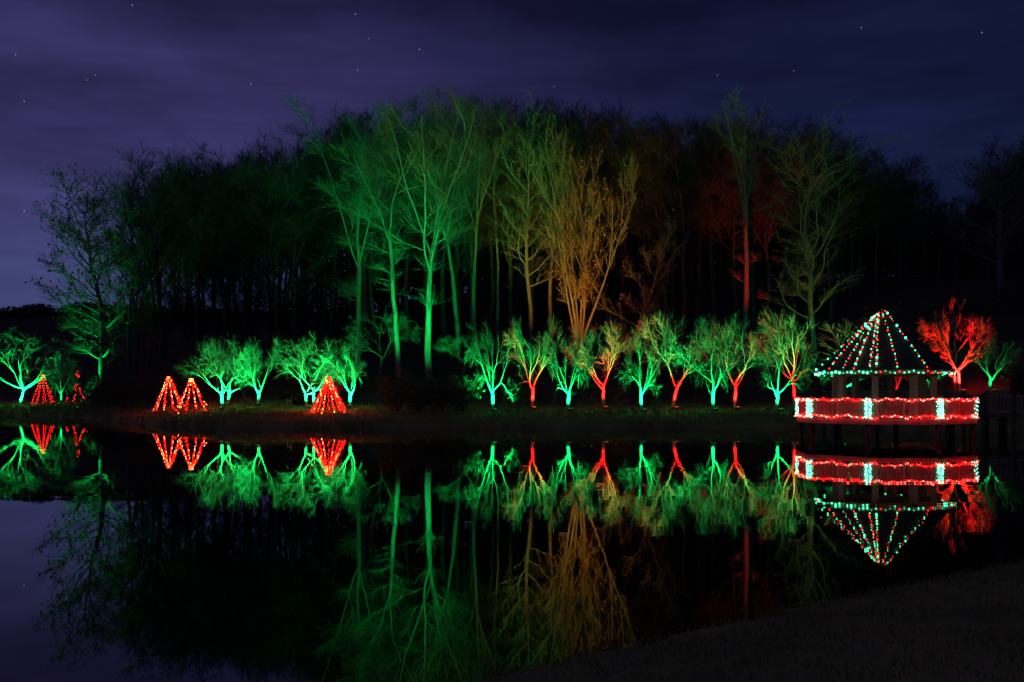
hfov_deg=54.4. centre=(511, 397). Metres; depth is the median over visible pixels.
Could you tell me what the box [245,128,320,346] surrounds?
bare tree
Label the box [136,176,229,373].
bare tree
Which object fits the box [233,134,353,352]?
bare tree
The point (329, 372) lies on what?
ornamental tree
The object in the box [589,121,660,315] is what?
bare tree
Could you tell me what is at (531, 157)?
bare tree
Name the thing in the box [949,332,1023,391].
ornamental tree
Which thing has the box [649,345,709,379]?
brush
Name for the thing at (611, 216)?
bare tree
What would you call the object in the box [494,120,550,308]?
bare tree
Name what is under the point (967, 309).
brush
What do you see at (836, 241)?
bare tree
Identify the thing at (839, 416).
rail light string
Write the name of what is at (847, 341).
light string
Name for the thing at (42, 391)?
light cone
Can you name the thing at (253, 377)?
ornamental tree
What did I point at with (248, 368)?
brush
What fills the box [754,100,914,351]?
forest tree
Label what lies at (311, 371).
brush
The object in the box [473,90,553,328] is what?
bare tree
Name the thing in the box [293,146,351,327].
bare tree
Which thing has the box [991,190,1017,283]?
bare tree
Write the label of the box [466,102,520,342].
bare tree
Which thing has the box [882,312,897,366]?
light string
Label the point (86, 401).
brush
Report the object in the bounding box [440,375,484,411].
shrub
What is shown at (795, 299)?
bare tree
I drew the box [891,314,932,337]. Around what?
brush
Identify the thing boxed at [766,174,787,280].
bare tree
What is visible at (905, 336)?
light string
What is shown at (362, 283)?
bare tree
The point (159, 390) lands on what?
shrub
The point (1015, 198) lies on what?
bare tree
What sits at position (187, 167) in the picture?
bare tree
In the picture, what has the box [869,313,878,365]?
light string
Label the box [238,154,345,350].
bare tree
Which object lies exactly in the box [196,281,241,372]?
bare tree
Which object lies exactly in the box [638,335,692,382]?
brush
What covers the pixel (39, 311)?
horizon wood
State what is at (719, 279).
bare tree
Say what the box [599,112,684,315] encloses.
bare tree
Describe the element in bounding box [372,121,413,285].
bare tree
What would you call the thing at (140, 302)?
bare tree
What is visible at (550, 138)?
bare tree
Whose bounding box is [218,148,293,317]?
bare tree
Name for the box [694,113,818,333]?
bare tree
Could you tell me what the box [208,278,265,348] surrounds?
bare tree
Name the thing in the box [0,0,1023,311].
sky
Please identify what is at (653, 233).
bare tree
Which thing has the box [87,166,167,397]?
bare tree
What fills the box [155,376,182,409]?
light cone
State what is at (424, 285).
bare tree
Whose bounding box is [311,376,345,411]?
light cone
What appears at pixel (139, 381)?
brush
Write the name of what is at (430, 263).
forest tree
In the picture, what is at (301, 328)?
bare tree
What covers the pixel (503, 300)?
bare tree
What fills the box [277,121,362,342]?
bare tree
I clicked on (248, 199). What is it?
bare tree
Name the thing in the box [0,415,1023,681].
water
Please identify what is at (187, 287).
bare tree
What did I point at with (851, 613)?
shore grass
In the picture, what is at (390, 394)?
shrub
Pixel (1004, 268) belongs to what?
bare tree
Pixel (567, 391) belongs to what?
ornamental tree
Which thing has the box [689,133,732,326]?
bare tree
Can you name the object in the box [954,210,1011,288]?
bare tree
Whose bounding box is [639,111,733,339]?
bare tree
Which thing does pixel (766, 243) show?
bare tree
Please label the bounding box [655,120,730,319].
bare tree
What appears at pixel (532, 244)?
bare tree
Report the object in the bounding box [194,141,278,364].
bare tree
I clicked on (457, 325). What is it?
forest tree
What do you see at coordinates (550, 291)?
forest tree
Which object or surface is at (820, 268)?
bare tree
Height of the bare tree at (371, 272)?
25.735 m
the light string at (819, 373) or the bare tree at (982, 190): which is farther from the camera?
the bare tree at (982, 190)
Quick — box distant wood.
[290,154,1023,338]
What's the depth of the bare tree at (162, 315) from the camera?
118.21 m
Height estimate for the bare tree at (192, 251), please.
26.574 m
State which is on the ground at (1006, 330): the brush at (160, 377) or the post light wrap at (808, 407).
the brush at (160, 377)
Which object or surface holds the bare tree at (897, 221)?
on the ground at (1006, 330)
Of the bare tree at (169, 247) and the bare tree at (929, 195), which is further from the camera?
the bare tree at (169, 247)
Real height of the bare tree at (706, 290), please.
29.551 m
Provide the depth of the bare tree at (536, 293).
131.68 m
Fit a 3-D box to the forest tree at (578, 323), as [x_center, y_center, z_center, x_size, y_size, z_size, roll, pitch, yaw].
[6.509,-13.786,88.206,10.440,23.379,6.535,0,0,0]
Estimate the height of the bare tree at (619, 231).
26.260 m
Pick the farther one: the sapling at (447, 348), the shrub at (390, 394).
the sapling at (447, 348)
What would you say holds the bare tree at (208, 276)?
on the ground at (1006, 330)
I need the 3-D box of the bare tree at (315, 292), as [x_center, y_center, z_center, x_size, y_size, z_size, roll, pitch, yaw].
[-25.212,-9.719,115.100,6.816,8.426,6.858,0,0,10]
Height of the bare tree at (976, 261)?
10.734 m
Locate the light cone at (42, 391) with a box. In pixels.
[31,374,54,403]
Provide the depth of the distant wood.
175.57 m
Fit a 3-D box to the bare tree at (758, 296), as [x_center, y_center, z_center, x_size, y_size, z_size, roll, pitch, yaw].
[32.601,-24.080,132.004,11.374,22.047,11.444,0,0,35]
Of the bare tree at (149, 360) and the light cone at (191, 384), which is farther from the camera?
the bare tree at (149, 360)
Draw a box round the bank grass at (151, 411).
[0,393,1023,431]
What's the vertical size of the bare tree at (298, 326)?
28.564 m
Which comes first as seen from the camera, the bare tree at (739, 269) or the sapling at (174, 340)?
the sapling at (174, 340)
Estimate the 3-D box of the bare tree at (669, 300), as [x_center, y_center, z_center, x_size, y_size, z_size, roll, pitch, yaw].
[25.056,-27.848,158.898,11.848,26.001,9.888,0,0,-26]
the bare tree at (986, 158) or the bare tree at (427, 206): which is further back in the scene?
the bare tree at (427, 206)
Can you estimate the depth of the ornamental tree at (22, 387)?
108.12 m
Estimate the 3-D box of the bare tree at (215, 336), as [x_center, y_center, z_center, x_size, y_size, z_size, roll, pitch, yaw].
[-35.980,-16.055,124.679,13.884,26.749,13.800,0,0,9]
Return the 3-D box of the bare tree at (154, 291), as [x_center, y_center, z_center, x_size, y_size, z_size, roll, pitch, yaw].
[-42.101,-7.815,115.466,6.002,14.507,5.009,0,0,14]
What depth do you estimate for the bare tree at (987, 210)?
105.99 m
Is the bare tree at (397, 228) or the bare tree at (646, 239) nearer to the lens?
the bare tree at (397, 228)
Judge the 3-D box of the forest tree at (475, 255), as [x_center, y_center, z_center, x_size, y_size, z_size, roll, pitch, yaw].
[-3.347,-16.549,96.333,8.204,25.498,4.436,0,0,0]
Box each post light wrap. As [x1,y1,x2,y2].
[806,399,812,416]
[865,399,871,417]
[936,399,943,418]
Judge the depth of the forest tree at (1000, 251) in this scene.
92.08 m
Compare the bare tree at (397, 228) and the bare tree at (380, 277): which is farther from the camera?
the bare tree at (380, 277)
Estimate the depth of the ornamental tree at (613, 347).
68.97 m
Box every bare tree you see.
[55,190,193,385]
[71,169,194,370]
[81,161,207,381]
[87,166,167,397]
[106,140,217,386]
[111,162,190,394]
[121,268,162,392]
[126,150,195,380]
[129,267,168,387]
[131,275,213,388]
[132,170,209,380]
[135,175,248,350]
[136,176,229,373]
[138,280,182,368]
[141,149,264,358]
[141,294,210,384]
[144,153,214,379]
[147,147,221,387]
[156,142,296,376]
[156,162,227,375]
[161,159,258,384]
[172,296,217,380]
[176,137,308,360]
[177,141,274,361]
[179,170,280,373]
[186,293,216,371]
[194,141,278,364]
[195,157,280,366]
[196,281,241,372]
[202,145,347,358]
[202,278,241,358]
[207,262,259,371]
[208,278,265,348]
[217,157,278,361]
[217,168,306,357]
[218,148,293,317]
[220,150,311,348]
[226,123,396,344]
[229,266,314,330]
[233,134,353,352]
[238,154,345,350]
[243,166,298,356]
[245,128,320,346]
[251,272,269,358]
[256,145,320,343]
[257,296,311,352]
[259,136,335,340]
[259,156,311,349]
[263,278,319,342]
[267,277,323,344]
[270,143,319,340]
[277,93,449,348]
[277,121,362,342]
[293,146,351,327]
[295,154,335,333]
[296,126,373,334]
[298,201,342,338]
[308,117,388,336]
[310,111,383,333]
[314,116,375,223]
[316,99,409,346]
[344,125,426,329]
[351,219,385,316]
[353,129,389,324]
[364,123,428,325]
[369,87,487,330]
[370,200,381,310]
[372,117,442,315]
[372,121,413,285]
[376,99,511,350]
[381,112,435,341]
[383,150,418,311]
[384,89,535,341]
[385,86,457,337]
[395,114,467,316]
[397,114,523,308]
[400,109,439,311]
[403,93,534,348]
[418,151,453,312]
[433,95,537,318]
[440,93,566,346]
[442,123,508,306]
[447,122,501,317]
[462,90,563,317]
[464,124,508,309]
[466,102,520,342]
[472,114,535,316]
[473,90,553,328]
[487,107,574,345]
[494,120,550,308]
[508,110,584,332]
[510,101,618,320]
[511,96,578,270]
[513,102,593,342]
[520,137,610,306]
[523,96,633,313]
[529,98,632,347]
[541,96,606,339]
[541,115,617,308]
[542,97,651,340]
[561,103,639,328]
[571,104,661,309]
[572,159,639,311]
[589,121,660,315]
[592,114,677,304]
[593,108,660,337]
[596,118,690,324]
[598,109,671,327]
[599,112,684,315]
[601,120,695,336]
[608,126,708,344]
[623,174,692,304]
[635,116,735,345]
[638,112,756,338]
[638,144,687,303]
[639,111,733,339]
[639,129,714,316]
[639,142,678,302]
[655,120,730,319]
[665,160,715,300]
[685,134,739,302]
[686,114,727,292]
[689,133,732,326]
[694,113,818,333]
[695,105,778,284]
[695,112,789,339]
[695,113,788,320]
[705,121,828,335]
[708,124,764,303]
[718,139,783,238]
[738,119,866,321]
[742,132,790,298]
[743,116,830,299]
[754,118,839,323]
[755,114,853,288]
[758,122,790,288]
[760,126,875,321]
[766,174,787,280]
[775,126,890,292]
[779,185,862,282]
[783,115,869,296]
[815,142,880,291]
[816,132,865,274]
[823,147,882,299]
[859,150,933,290]
[864,155,934,284]
[885,163,935,286]
[899,173,949,291]
[915,205,957,285]
[918,198,963,291]
[931,196,1021,289]
[935,132,1023,287]
[950,159,1020,275]
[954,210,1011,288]
[956,191,1010,289]
[965,191,1007,289]
[970,165,1019,289]
[972,140,1021,188]
[982,138,1023,237]
[984,133,1023,288]
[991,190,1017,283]
[995,147,1023,237]
[1002,139,1023,286]
[1009,138,1023,220]
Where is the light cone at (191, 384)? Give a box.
[174,378,206,413]
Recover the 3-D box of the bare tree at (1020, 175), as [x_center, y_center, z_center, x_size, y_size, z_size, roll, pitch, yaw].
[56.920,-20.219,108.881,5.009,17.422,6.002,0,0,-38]
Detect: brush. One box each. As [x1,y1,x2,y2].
[71,375,98,405]
[78,372,111,404]
[79,362,133,405]
[124,363,183,407]
[130,355,179,399]
[147,351,232,404]
[170,352,235,401]
[181,348,257,398]
[208,362,252,398]
[217,344,271,389]
[242,342,298,379]
[243,329,330,378]
[277,342,348,383]
[284,345,327,372]
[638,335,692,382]
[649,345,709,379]
[663,342,728,394]
[856,304,917,330]
[891,297,967,351]
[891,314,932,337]
[912,278,998,330]
[916,295,965,328]
[949,273,1016,318]
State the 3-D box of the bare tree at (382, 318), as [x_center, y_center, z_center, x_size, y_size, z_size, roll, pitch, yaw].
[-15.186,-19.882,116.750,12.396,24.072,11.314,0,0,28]
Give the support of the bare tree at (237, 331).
on the ground at (1006, 330)
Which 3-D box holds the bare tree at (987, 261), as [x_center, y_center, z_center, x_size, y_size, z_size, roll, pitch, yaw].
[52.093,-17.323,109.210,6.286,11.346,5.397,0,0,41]
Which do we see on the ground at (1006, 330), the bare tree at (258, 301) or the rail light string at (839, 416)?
the bare tree at (258, 301)
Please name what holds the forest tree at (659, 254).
on the ground at (1006, 330)
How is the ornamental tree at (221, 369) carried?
on the ground at (1006, 330)
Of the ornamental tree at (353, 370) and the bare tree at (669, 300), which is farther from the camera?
the bare tree at (669, 300)
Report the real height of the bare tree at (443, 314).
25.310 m
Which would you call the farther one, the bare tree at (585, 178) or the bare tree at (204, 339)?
the bare tree at (204, 339)
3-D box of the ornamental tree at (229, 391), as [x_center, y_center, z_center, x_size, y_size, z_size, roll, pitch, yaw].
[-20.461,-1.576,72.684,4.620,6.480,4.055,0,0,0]
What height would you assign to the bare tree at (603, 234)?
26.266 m
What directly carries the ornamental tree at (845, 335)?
on the ground at (1006, 330)
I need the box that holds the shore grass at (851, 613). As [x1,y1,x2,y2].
[408,556,1023,681]
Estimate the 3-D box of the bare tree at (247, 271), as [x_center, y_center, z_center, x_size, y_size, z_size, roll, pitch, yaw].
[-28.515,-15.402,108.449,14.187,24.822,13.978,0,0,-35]
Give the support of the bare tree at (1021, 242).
on the ground at (1006, 330)
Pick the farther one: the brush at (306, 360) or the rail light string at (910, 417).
the brush at (306, 360)
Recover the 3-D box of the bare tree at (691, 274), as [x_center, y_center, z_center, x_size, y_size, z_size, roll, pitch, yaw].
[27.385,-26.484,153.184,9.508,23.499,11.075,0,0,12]
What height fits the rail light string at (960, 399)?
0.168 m
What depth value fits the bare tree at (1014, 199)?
103.64 m
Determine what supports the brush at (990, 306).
on the ground at (1006, 330)
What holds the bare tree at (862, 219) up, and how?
on the ground at (1006, 330)
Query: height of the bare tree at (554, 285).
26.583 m
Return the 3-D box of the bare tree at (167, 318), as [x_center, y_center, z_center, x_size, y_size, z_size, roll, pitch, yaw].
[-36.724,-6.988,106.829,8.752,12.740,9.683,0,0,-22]
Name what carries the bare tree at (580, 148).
on the ground at (1006, 330)
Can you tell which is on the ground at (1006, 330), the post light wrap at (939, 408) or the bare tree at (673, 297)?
the bare tree at (673, 297)
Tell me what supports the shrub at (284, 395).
on the ground at (1006, 330)
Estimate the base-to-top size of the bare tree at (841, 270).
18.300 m
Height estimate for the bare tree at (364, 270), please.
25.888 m
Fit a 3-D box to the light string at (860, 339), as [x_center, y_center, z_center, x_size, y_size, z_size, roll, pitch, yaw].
[15.437,-2.516,44.254,2.490,2.446,0.125,0,0,-38]
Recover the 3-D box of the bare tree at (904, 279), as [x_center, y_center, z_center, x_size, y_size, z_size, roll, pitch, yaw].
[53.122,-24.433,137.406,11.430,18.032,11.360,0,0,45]
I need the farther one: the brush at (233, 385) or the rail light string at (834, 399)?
the brush at (233, 385)
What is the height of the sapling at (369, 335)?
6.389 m
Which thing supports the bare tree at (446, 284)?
on the ground at (1006, 330)
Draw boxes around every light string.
[807,397,865,400]
[807,414,865,417]
[814,370,956,375]
[815,317,872,370]
[829,318,872,368]
[843,315,874,367]
[853,314,875,368]
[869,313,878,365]
[871,398,939,401]
[871,415,940,418]
[876,312,879,366]
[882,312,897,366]
[885,310,927,367]
[943,398,978,401]
[944,415,978,418]
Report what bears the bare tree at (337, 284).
on the ground at (1006, 330)
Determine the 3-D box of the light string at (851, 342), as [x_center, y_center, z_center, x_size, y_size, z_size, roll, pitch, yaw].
[15.182,-2.474,44.539,2.577,2.426,0.129,0,0,-24]
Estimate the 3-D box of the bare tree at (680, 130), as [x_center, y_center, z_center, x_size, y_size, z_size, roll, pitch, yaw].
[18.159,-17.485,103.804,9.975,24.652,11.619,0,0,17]
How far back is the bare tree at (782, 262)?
123.81 m
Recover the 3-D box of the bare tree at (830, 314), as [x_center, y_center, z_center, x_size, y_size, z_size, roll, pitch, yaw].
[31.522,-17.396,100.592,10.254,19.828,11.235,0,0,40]
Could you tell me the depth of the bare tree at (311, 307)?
114.43 m
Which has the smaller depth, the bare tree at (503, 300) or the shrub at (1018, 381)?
the shrub at (1018, 381)
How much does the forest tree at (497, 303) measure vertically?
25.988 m
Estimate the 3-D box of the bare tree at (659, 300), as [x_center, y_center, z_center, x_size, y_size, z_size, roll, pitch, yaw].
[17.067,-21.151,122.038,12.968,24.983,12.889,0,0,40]
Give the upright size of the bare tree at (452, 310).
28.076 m
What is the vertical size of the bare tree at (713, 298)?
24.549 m
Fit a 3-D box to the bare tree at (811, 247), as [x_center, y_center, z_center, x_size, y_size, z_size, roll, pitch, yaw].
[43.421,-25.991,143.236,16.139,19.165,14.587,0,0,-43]
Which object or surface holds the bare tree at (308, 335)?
on the ground at (1006, 330)
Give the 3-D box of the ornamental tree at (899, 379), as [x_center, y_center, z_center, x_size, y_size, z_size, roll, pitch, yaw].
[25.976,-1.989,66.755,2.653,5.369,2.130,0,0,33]
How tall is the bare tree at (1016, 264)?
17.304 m
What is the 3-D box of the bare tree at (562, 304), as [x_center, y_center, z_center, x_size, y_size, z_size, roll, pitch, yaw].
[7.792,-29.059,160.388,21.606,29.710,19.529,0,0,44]
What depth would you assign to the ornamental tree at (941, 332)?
65.85 m
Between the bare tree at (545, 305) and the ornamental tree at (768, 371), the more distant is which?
the bare tree at (545, 305)
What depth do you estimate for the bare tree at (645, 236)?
164.46 m
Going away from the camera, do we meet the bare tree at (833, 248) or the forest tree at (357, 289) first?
the forest tree at (357, 289)
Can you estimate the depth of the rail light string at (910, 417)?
41.34 m
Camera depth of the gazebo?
43.22 m
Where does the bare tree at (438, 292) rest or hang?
on the ground at (1006, 330)
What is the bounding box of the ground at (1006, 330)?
[0,276,1023,681]
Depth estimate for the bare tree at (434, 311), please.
130.52 m
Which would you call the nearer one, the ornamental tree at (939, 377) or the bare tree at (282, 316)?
the ornamental tree at (939, 377)
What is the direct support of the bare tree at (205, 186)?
on the ground at (1006, 330)
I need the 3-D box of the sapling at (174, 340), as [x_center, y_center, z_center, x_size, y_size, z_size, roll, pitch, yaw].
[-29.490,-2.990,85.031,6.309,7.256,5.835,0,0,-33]
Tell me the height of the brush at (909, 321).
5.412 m
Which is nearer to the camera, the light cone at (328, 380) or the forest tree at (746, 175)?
the light cone at (328, 380)
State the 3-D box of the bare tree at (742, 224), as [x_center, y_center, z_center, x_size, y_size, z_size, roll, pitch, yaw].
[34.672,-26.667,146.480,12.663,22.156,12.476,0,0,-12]
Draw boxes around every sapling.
[128,324,204,403]
[341,309,422,372]
[432,333,492,371]
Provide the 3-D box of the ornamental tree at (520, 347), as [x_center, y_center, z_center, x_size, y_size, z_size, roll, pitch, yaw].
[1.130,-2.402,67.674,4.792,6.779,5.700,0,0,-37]
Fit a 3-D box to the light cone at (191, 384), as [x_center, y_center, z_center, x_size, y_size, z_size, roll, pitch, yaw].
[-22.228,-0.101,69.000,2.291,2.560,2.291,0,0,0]
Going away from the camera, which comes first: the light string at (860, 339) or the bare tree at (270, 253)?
the light string at (860, 339)
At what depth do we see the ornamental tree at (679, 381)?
68.89 m
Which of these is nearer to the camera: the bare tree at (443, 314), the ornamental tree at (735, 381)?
the ornamental tree at (735, 381)
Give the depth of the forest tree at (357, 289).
91.55 m
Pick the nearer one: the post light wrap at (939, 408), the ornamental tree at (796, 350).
the post light wrap at (939, 408)
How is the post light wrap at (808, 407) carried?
attached to the gazebo
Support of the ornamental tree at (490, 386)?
on the ground at (1006, 330)
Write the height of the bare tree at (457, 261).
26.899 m
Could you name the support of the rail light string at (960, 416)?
attached to the gazebo
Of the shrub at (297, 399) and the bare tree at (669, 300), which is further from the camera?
the bare tree at (669, 300)
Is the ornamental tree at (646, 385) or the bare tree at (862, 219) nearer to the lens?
the ornamental tree at (646, 385)
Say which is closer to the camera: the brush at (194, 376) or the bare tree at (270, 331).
the brush at (194, 376)
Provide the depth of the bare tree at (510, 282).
103.22 m
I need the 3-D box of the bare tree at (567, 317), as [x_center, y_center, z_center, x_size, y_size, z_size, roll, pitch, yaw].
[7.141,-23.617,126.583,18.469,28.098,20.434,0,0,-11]
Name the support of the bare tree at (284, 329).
on the ground at (1006, 330)
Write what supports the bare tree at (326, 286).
on the ground at (1006, 330)
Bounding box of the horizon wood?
[0,301,338,318]
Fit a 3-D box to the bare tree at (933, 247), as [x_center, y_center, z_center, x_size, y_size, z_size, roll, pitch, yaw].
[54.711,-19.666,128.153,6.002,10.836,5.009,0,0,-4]
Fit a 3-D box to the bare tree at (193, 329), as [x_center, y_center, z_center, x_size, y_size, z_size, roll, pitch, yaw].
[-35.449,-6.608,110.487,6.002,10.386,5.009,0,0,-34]
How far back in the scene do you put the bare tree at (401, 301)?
140.52 m
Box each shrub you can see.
[83,367,130,406]
[135,364,180,406]
[275,388,302,399]
[289,393,317,404]
[374,369,416,410]
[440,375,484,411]
[997,352,1023,396]
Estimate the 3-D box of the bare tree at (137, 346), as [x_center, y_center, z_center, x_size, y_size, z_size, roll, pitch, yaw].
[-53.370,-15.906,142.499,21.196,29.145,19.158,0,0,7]
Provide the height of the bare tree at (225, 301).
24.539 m
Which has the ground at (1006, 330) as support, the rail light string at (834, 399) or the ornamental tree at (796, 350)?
the ornamental tree at (796, 350)
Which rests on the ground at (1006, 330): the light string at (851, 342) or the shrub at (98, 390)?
the shrub at (98, 390)
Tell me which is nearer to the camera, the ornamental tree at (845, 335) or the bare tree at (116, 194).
the ornamental tree at (845, 335)
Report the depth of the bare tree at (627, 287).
162.92 m
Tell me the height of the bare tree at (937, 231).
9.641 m
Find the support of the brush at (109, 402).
on the ground at (1006, 330)
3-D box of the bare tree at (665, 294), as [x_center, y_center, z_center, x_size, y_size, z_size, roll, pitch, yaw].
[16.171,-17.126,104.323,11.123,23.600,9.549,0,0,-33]
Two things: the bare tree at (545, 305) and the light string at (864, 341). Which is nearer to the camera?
the light string at (864, 341)
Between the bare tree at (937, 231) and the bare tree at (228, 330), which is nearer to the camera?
the bare tree at (937, 231)
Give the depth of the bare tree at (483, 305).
150.61 m
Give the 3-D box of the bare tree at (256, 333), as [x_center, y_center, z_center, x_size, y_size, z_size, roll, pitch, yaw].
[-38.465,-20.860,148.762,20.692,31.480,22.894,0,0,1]
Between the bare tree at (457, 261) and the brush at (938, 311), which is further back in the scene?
the bare tree at (457, 261)
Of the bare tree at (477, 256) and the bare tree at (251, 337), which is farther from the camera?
the bare tree at (477, 256)
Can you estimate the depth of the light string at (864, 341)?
43.95 m
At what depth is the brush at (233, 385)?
79.43 m
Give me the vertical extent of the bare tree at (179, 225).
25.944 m
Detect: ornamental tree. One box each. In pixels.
[0,325,85,405]
[47,352,79,403]
[171,337,259,409]
[196,339,258,405]
[232,336,290,405]
[259,332,358,408]
[308,339,366,404]
[463,311,523,411]
[502,315,570,408]
[539,330,591,411]
[552,317,637,409]
[615,326,678,411]
[622,309,733,408]
[660,314,751,410]
[695,313,778,408]
[743,305,830,407]
[750,306,819,411]
[791,318,907,394]
[895,328,908,388]
[916,300,999,391]
[918,375,951,389]
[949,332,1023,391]
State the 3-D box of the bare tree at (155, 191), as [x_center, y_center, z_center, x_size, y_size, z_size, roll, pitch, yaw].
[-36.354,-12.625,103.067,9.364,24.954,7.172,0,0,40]
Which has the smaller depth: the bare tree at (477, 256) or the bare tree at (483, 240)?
the bare tree at (483, 240)
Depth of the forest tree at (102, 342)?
99.37 m
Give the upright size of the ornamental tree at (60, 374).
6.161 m
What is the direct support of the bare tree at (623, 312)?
on the ground at (1006, 330)
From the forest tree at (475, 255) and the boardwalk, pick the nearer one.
the boardwalk
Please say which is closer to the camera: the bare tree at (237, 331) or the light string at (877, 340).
the light string at (877, 340)
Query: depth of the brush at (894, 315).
81.08 m
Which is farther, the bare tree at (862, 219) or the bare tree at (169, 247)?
the bare tree at (169, 247)
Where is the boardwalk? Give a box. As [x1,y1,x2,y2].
[822,389,1023,436]
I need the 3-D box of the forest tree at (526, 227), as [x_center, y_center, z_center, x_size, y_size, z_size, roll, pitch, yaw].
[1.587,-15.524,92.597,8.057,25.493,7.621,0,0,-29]
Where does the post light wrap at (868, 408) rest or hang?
attached to the gazebo
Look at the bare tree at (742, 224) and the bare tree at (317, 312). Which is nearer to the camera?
the bare tree at (317, 312)
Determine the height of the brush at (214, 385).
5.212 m
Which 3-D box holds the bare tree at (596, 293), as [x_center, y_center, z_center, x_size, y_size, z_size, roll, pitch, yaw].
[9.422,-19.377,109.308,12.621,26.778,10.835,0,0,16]
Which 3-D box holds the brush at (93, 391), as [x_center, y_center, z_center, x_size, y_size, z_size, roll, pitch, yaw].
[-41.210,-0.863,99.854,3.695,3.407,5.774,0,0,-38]
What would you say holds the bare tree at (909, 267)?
on the ground at (1006, 330)
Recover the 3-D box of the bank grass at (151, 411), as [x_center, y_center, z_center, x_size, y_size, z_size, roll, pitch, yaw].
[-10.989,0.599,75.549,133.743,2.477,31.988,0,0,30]
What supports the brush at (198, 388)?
on the ground at (1006, 330)
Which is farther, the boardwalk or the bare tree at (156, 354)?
the bare tree at (156, 354)
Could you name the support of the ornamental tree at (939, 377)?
on the ground at (1006, 330)
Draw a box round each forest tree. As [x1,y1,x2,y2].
[25,161,156,404]
[282,94,398,362]
[318,104,461,376]
[358,76,504,378]
[396,99,502,364]
[441,97,518,355]
[458,96,535,349]
[489,87,579,364]
[519,137,580,362]
[528,104,642,370]
[589,208,690,367]
[705,86,788,355]
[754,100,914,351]
[936,138,1023,302]
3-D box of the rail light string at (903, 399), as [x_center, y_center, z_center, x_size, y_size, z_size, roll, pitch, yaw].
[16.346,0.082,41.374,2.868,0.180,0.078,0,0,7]
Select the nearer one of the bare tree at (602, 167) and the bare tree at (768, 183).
the bare tree at (602, 167)
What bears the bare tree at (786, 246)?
on the ground at (1006, 330)
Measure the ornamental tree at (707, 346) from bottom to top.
6.564 m
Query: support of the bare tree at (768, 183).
on the ground at (1006, 330)
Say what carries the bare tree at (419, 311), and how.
on the ground at (1006, 330)
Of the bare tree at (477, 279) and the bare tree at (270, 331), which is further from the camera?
the bare tree at (477, 279)
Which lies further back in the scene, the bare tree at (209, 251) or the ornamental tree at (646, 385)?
the bare tree at (209, 251)
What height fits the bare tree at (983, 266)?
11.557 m
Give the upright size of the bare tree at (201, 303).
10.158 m
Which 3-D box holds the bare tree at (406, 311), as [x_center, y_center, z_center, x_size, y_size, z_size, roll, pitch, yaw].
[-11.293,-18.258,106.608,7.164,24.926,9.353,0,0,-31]
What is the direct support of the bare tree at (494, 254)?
on the ground at (1006, 330)
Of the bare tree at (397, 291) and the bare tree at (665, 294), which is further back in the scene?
the bare tree at (397, 291)
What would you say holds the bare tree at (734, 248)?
on the ground at (1006, 330)
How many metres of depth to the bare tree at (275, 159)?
122.33 m
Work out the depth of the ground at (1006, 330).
77.81 m
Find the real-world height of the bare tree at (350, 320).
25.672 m
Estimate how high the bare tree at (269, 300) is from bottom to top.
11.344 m
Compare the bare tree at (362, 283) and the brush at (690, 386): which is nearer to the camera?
the brush at (690, 386)
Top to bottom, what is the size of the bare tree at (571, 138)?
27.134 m
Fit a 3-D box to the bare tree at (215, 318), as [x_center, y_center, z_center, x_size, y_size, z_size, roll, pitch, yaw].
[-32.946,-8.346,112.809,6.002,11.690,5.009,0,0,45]
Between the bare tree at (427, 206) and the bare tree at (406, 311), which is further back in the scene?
the bare tree at (427, 206)
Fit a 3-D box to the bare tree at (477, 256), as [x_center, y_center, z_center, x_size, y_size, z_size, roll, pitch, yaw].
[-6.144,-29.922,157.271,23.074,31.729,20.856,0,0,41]
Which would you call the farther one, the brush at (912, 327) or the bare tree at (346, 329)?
the bare tree at (346, 329)
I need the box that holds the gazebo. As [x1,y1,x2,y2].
[797,307,977,440]
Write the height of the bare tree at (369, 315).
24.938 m
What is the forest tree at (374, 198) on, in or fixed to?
on the ground at (1006, 330)
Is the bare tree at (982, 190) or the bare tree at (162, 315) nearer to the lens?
the bare tree at (162, 315)
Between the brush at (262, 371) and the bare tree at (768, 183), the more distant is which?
the bare tree at (768, 183)
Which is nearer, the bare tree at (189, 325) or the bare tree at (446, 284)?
the bare tree at (189, 325)
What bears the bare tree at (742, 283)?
on the ground at (1006, 330)
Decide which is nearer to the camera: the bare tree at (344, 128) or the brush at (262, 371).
the brush at (262, 371)
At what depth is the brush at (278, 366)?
85.08 m
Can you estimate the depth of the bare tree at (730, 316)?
117.68 m
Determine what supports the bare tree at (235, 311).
on the ground at (1006, 330)
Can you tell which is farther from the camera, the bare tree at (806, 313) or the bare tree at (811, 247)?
the bare tree at (811, 247)
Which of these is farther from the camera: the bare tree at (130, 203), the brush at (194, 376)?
the bare tree at (130, 203)

